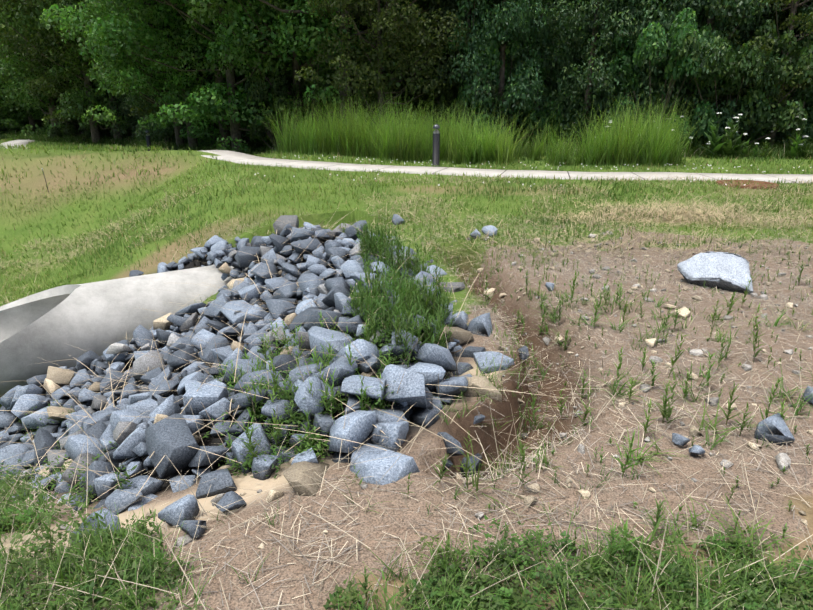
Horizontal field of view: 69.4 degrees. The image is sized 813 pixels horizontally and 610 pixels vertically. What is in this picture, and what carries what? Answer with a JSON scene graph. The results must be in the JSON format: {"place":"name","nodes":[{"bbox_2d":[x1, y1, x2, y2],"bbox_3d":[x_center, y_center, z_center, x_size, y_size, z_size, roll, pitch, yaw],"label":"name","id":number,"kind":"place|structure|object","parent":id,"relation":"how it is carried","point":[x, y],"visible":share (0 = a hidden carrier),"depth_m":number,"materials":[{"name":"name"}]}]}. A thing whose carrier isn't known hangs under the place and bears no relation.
{"place":"outdoors","nodes":[
{"label":"outdoors","id":0,"kind":"place"},
{"bbox_2d":[0,108,812,609],"bbox_3d":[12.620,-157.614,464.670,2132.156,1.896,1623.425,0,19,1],"label":"ground","id":1,"kind":"structure","parent":0,"point":[292,568],"depth_m":3.68,"materials":[{"name":"brown soil"}]},
{"bbox_2d":[0,35,21,134],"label":"broad tree","id":2,"kind":"object","parent":1,"relation":"on","point":[8,115],"visible":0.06,"depth_m":40.77,"materials":[{"name":"green plant"}]},
{"bbox_2d":[0,97,26,132],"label":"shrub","id":3,"kind":"object","parent":1,"relation":"on","point":[4,127],"visible":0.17,"depth_m":42.59,"materials":[{"name":"green plant"}]},
{"bbox_2d":[0,19,49,120],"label":"broad tree","id":4,"kind":"object","parent":1,"relation":"on","point":[34,112],"depth_m":39.59,"materials":[{"name":"green plant"}]},
{"bbox_2d":[0,2,50,131],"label":"broad tree","id":5,"kind":"object","parent":1,"relation":"on","point":[32,122],"visible":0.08,"depth_m":40.67,"materials":[{"name":"green plant"}]},
{"bbox_2d":[2,93,49,129],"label":"broad tree","id":6,"kind":"object","parent":1,"relation":"on","point":[34,114],"depth_m":44.30,"materials":[{"name":"green plant"}]},
{"bbox_2d":[10,117,44,134],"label":"shrub","id":7,"kind":"object","parent":1,"relation":"on","point":[21,124],"visible":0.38,"depth_m":41.15,"materials":[{"name":"green plant"}]},
{"bbox_2d":[4,20,78,135],"bbox_3d":[-23.244,-20.626,38.893,11.624,19.124,11.853,-7,20,-19],"label":"broad tree","id":8,"kind":"object","parent":1,"relation":"on","point":[6,59],"depth_m":36.41,"materials":[{"name":"green plant"}]},
{"bbox_2d":[2,18,80,131],"bbox_3d":[-25.626,-19.410,43.175,11.120,13.897,10.297,6,20,16],"label":"broad tree","id":9,"kind":"object","parent":1,"relation":"on","point":[18,80],"depth_m":39.99,"materials":[{"name":"green plant"}]},
{"bbox_2d":[0,75,83,133],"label":"broad tree","id":10,"kind":"object","parent":1,"relation":"on","point":[10,100],"visible":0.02,"depth_m":39.78,"materials":[{"name":"green plant"}]},
{"bbox_2d":[1,1,118,137],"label":"broad tree","id":11,"kind":"object","parent":1,"relation":"on","point":[15,26],"visible":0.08,"depth_m":37.06,"materials":[{"name":"green plant"}]},
{"bbox_2d":[0,28,134,138],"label":"broad tree","id":12,"kind":"object","parent":1,"relation":"on","point":[52,88],"visible":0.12,"depth_m":34.42,"materials":[{"name":"green plant"}]},
{"bbox_2d":[47,89,88,138],"bbox_3d":[-21.618,-12.178,37.629,2.055,3.414,3.141,15,24,37],"label":"shrub","id":13,"kind":"object","parent":1,"relation":"on","point":[56,129],"visible":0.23,"depth_m":37.38,"materials":[{"name":"green plant"}]},
{"bbox_2d":[0,0,138,140],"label":"broad tree","id":14,"kind":"object","parent":1,"relation":"on","point":[37,11],"visible":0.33,"depth_m":32.73,"materials":[{"name":"green plant"}]},
{"bbox_2d":[0,0,140,142],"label":"broad tree","id":15,"kind":"object","parent":1,"relation":"on","point":[95,132],"visible":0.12,"depth_m":31.77,"materials":[{"name":"green plant"}]},
{"bbox_2d":[0,1,142,137],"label":"broad tree","id":16,"kind":"object","parent":1,"relation":"on","point":[13,92],"visible":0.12,"depth_m":37.07,"materials":[{"name":"green plant"}]},
{"bbox_2d":[56,98,128,140],"bbox_3d":[-19.291,-11.340,36.178,3.930,2.753,4.958,-11,22,-28],"label":"shrub","id":17,"kind":"object","parent":1,"relation":"on","point":[103,133],"visible":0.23,"depth_m":35.64,"materials":[{"name":"green plant"}]},
{"bbox_2d":[16,18,171,139],"bbox_3d":[-16.747,-18.282,35.516,9.978,16.830,11.986,7,20,19],"label":"broad tree","id":18,"kind":"object","parent":1,"relation":"on","point":[54,67],"visible":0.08,"depth_m":33.82,"materials":[{"name":"green plant"}]},
{"bbox_2d":[0,265,247,397],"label":"concrete pipe","id":19,"kind":"object","parent":1,"relation":"on","point":[53,325],"visible":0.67,"depth_m":6.82,"materials":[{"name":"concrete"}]},
{"bbox_2d":[43,11,209,144],"bbox_3d":[-12.552,-19.398,32.398,13.544,21.142,12.801,8,21,23],"label":"broad tree","id":20,"kind":"object","parent":1,"relation":"on","point":[83,44],"visible":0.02,"depth_m":31.98,"materials":[{"name":"green plant"}]},
{"bbox_2d":[64,20,204,141],"bbox_3d":[-14.422,-18.695,34.697,11.968,18.219,11.977,12,22,31],"label":"broad tree","id":21,"kind":"object","parent":1,"relation":"on","point":[73,50],"depth_m":32.12,"materials":[{"name":"green plant"}]},
{"bbox_2d":[103,15,173,138],"bbox_3d":[-15.104,-13.657,32.779,4.035,9.726,3.617,7,20,19],"label":"cedar tree","id":22,"kind":"object","parent":1,"relation":"on","point":[127,108],"visible":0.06,"depth_m":33.09,"materials":[{"name":"green plant"}]},
{"bbox_2d":[58,0,228,148],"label":"broad tree","id":23,"kind":"object","parent":1,"relation":"on","point":[172,92],"visible":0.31,"depth_m":26.74,"materials":[{"name":"green plant"}]},
{"bbox_2d":[39,0,255,149],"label":"broad tree","id":24,"kind":"object","parent":1,"relation":"on","point":[175,31],"visible":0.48,"depth_m":25.86,"materials":[{"name":"green plant"}]},
{"bbox_2d":[145,130,150,150],"bbox_3d":[-12.390,-7.821,28.224,0.214,1.104,0.214,0,19,1],"label":"bollard light","id":25,"kind":"object","parent":1,"relation":"on","point":[148,139],"visible":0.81,"depth_m":28.11,"materials":[{"name":"black paint"}]},
{"bbox_2d":[114,0,195,143],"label":"broad tree","id":26,"kind":"object","parent":1,"relation":"on","point":[167,134],"visible":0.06,"depth_m":30.66,"materials":[{"name":"green plant"}]},
{"bbox_2d":[42,0,332,150],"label":"broad tree","id":27,"kind":"object","parent":1,"relation":"on","point":[220,87],"visible":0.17,"depth_m":24.66,"materials":[{"name":"green plant"}]},
{"bbox_2d":[128,51,272,143],"bbox_3d":[-9.508,-17.896,32.590,13.087,18.014,14.308,11,22,28],"label":"broad tree","id":28,"kind":"object","parent":1,"relation":"on","point":[157,110],"depth_m":31.17,"materials":[{"name":"green plant"}]},
{"bbox_2d":[161,60,249,146],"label":"broad tree","id":29,"kind":"object","parent":1,"relation":"on","point":[210,118],"depth_m":32.27,"materials":[{"name":"green plant"}]},
{"bbox_2d":[78,0,338,152],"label":"broad tree","id":30,"kind":"object","parent":1,"relation":"on","point":[237,128],"visible":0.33,"depth_m":23.92,"materials":[{"name":"green plant"}]},
{"bbox_2d":[152,0,293,136],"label":"broad tree","id":31,"kind":"object","parent":1,"relation":"on","point":[241,110],"visible":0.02,"depth_m":27.54,"materials":[{"name":"green plant"}]},
{"bbox_2d":[179,1,330,148],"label":"broad tree","id":32,"kind":"object","parent":1,"relation":"on","point":[243,82],"depth_m":29.03,"materials":[{"name":"green plant"}]},
{"bbox_2d":[244,62,320,149],"bbox_3d":[-5.140,-8.062,24.181,3.026,3.906,2.795,-11,22,-30],"label":"shrub","id":33,"kind":"object","parent":1,"relation":"on","point":[279,87],"visible":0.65,"depth_m":23.50,"materials":[{"name":"green plant"}]},
{"bbox_2d":[186,0,400,128],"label":"broad tree","id":34,"kind":"object","parent":1,"relation":"on","point":[296,66],"visible":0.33,"depth_m":22.27,"materials":[{"name":"green plant"}]},
{"bbox_2d":[170,0,426,131],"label":"broad tree","id":35,"kind":"object","parent":1,"relation":"on","point":[285,28],"visible":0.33,"depth_m":21.62,"materials":[{"name":"green plant"}]},
{"bbox_2d":[240,0,444,133],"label":"broad tree","id":36,"kind":"object","parent":1,"relation":"on","point":[263,76],"visible":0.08,"depth_m":23.52,"materials":[{"name":"green plant"}]},
{"bbox_2d":[286,2,430,133],"bbox_3d":[-0.625,-18.627,25.761,14.647,22.547,14.680,-11,22,-29],"label":"broad tree","id":37,"kind":"object","parent":1,"relation":"on","point":[390,95],"depth_m":27.02,"materials":[{"name":"green plant"}]},
{"bbox_2d":[301,0,437,137],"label":"broad tree","id":38,"kind":"object","parent":1,"relation":"on","point":[421,2],"visible":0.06,"depth_m":23.21,"materials":[{"name":"green plant"}]},
{"bbox_2d":[294,0,470,129],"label":"broad tree","id":39,"kind":"object","parent":1,"relation":"on","point":[379,16],"visible":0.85,"depth_m":19.45,"materials":[{"name":"green plant"}]},
{"bbox_2d":[241,0,523,131],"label":"broad tree","id":40,"kind":"object","parent":1,"relation":"on","point":[333,75],"visible":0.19,"depth_m":21.16,"materials":[{"name":"green plant"}]},
{"bbox_2d":[0,214,812,543],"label":"riprap","id":41,"kind":"object","parent":1,"relation":"on","point":[156,430],"visible":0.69,"depth_m":3.83,"materials":[{"name":"stone"}]},
{"bbox_2d":[0,217,812,609],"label":"green weeds","id":42,"kind":"object","parent":1,"relation":"on","point":[780,591],"visible":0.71,"depth_m":2.22,"materials":[{"name":"green plant"}]},
{"bbox_2d":[0,173,812,609],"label":"dry straw","id":43,"kind":"object","parent":1,"relation":"on","point":[680,213],"visible":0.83,"depth_m":3.89,"materials":[{"name":"beige plant"}]},
{"bbox_2d":[0,127,812,507],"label":"lawn grass","id":44,"kind":"structure","parent":1,"relation":"on","point":[260,177],"depth_m":11.38,"materials":[{"name":"green plant"}]},
{"bbox_2d":[392,1,443,123],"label":"cedar tree","id":45,"kind":"object","parent":1,"relation":"on","point":[429,107],"visible":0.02,"depth_m":26.96,"materials":[{"name":"green plant"}]},
{"bbox_2d":[432,124,439,166],"bbox_3d":[0.790,-4.240,15.623,0.214,1.104,0.214,0,19,1],"label":"bollard light","id":46,"kind":"object","parent":1,"relation":"on","point":[436,146],"visible":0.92,"depth_m":15.55,"materials":[{"name":"black paint"}]},
{"bbox_2d":[416,0,491,129],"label":"tree","id":47,"kind":"object","parent":1,"relation":"on","point":[449,99],"visible":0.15,"depth_m":20.21,"materials":[{"name":"green plant"}]},
{"bbox_2d":[413,0,525,138],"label":"cedar tree","id":48,"kind":"object","parent":1,"relation":"on","point":[452,57],"visible":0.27,"depth_m":19.50,"materials":[{"name":"green plant"}]},
{"bbox_2d":[421,0,519,120],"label":"cedar tree","id":49,"kind":"object","parent":1,"relation":"on","point":[431,18],"visible":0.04,"depth_m":21.72,"materials":[{"name":"green plant"}]},
{"bbox_2d":[394,0,560,136],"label":"broad tree","id":50,"kind":"object","parent":1,"relation":"on","point":[535,5],"depth_m":21.21,"materials":[{"name":"green plant"}]},
{"bbox_2d":[448,0,552,140],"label":"cedar tree","id":51,"kind":"object","parent":1,"relation":"on","point":[516,13],"visible":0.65,"depth_m":18.81,"materials":[{"name":"green plant"}]},
{"bbox_2d":[447,15,563,147],"bbox_3d":[3.314,-7.563,20.208,4.226,4.601,2.730,-5,20,-14],"label":"shrub","id":52,"kind":"object","parent":1,"relation":"on","point":[490,59],"visible":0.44,"depth_m":19.74,"materials":[{"name":"green plant"}]},
{"bbox_2d":[255,112,811,186],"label":"flower heads","id":53,"kind":"object","parent":1,"relation":"on","point":[625,164],"visible":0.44,"depth_m":16.49,"materials":[{"name":"white plant"}]},
{"bbox_2d":[495,0,613,140],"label":"cedar tree","id":54,"kind":"object","parent":1,"relation":"on","point":[544,46],"visible":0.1,"depth_m":21.46,"materials":[{"name":"green plant"}]},
{"bbox_2d":[507,0,601,138],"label":"cedar tree","id":55,"kind":"object","parent":1,"relation":"on","point":[555,43],"visible":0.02,"depth_m":23.94,"materials":[{"name":"green plant"}]},
{"bbox_2d":[522,0,646,147],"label":"cedar tree","id":56,"kind":"object","parent":1,"relation":"on","point":[600,71],"visible":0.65,"depth_m":19.23,"materials":[{"name":"green plant"}]},
{"bbox_2d":[544,0,656,134],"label":"cedar tree","id":57,"kind":"object","parent":1,"relation":"on","point":[582,93],"depth_m":23.66,"materials":[{"name":"green plant"}]},
{"bbox_2d":[566,1,646,140],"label":"cedar tree","id":58,"kind":"object","parent":1,"relation":"on","point":[607,96],"depth_m":22.93,"materials":[{"name":"green plant"}]},
{"bbox_2d":[531,0,698,128],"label":"broad tree","id":59,"kind":"object","parent":1,"relation":"on","point":[654,21],"depth_m":23.98,"materials":[{"name":"green plant"}]},
{"bbox_2d":[565,0,706,143],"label":"cedar tree","id":60,"kind":"object","parent":1,"relation":"on","point":[643,11],"visible":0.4,"depth_m":18.71,"materials":[{"name":"green plant"}]},
{"bbox_2d":[607,0,758,143],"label":"tree","id":61,"kind":"object","parent":1,"relation":"on","point":[677,32],"visible":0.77,"depth_m":17.80,"materials":[{"name":"green plant"}]},
{"bbox_2d":[566,117,812,158],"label":"flowering plants","id":62,"kind":"object","parent":1,"relation":"on","point":[729,140],"visible":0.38,"depth_m":17.61,"materials":[{"name":"green plant"}]},
{"bbox_2d":[631,0,783,149],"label":"cedar tree","id":63,"kind":"object","parent":1,"relation":"on","point":[736,5],"visible":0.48,"depth_m":18.16,"materials":[{"name":"green plant"}]},
{"bbox_2d":[651,1,763,126],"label":"cedar tree","id":64,"kind":"object","parent":1,"relation":"on","point":[688,3],"visible":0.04,"depth_m":21.37,"materials":[{"name":"green plant"}]},
{"bbox_2d":[677,251,752,294],"bbox_3d":[2.901,-0.271,5.543,0.637,0.394,0.457,7,20,19],"label":"boulder","id":65,"kind":"object","parent":1,"relation":"on","point":[727,271],"visible":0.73,"depth_m":5.48,"materials":[{"name":"stone"}]},
{"bbox_2d":[670,27,812,142],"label":"shrub","id":66,"kind":"object","parent":1,"relation":"on","point":[781,45],"visible":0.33,"depth_m":17.81,"materials":[{"name":"green plant"}]},
{"bbox_2d":[673,19,812,148],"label":"shrub","id":67,"kind":"object","parent":1,"relation":"on","point":[742,64],"visible":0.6,"depth_m":17.55,"materials":[{"name":"green plant"}]},
{"bbox_2d":[673,0,812,149],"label":"broad tree","id":68,"kind":"object","parent":1,"relation":"on","point":[791,8],"visible":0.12,"depth_m":18.20,"materials":[{"name":"green plant"}]},
{"bbox_2d":[716,180,778,188],"bbox_3d":[6.868,-2.431,11.858,1.120,0.075,1.120,0,19,1],"label":"bare soil patch","id":69,"kind":"object","parent":1,"relation":"on","point":[741,184],"visible":0.65,"depth_m":11.75,"materials":[{"name":"soil"}]},
{"bbox_2d":[728,0,811,133],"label":"cedar tree","id":70,"kind":"object","parent":1,"relation":"on","point":[764,15],"visible":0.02,"depth_m":21.08,"materials":[{"name":"green plant"}]},
{"bbox_2d":[770,0,812,150],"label":"cedar tree","id":71,"kind":"object","parent":1,"relation":"on","point":[803,95],"visible":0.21,"depth_m":18.99,"materials":[{"name":"green plant"}]},
{"bbox_2d":[775,3,812,134],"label":"cedar tree","id":72,"kind":"object","parent":1,"relation":"on","point":[781,33],"visible":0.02,"depth_m":20.91,"materials":[{"name":"green plant"}]},
{"bbox_2d":[0,87,812,166],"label":"reed grass","id":73,"kind":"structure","parent":0,"point":[644,143],"depth_m":16.98,"materials":[{"name":"green plant"}]},
{"bbox_2d":[0,132,812,182],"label":"foot path","id":74,"kind":"structure","parent":0,"point":[236,157],"depth_m":14.14,"materials":[{"name":"concrete"}]},
{"bbox_2d":[0,230,812,559],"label":"gravel","id":75,"kind":"structure","parent":0,"point":[584,494],"depth_m":3.64,"materials":[{"name":"stone"}]}
]}

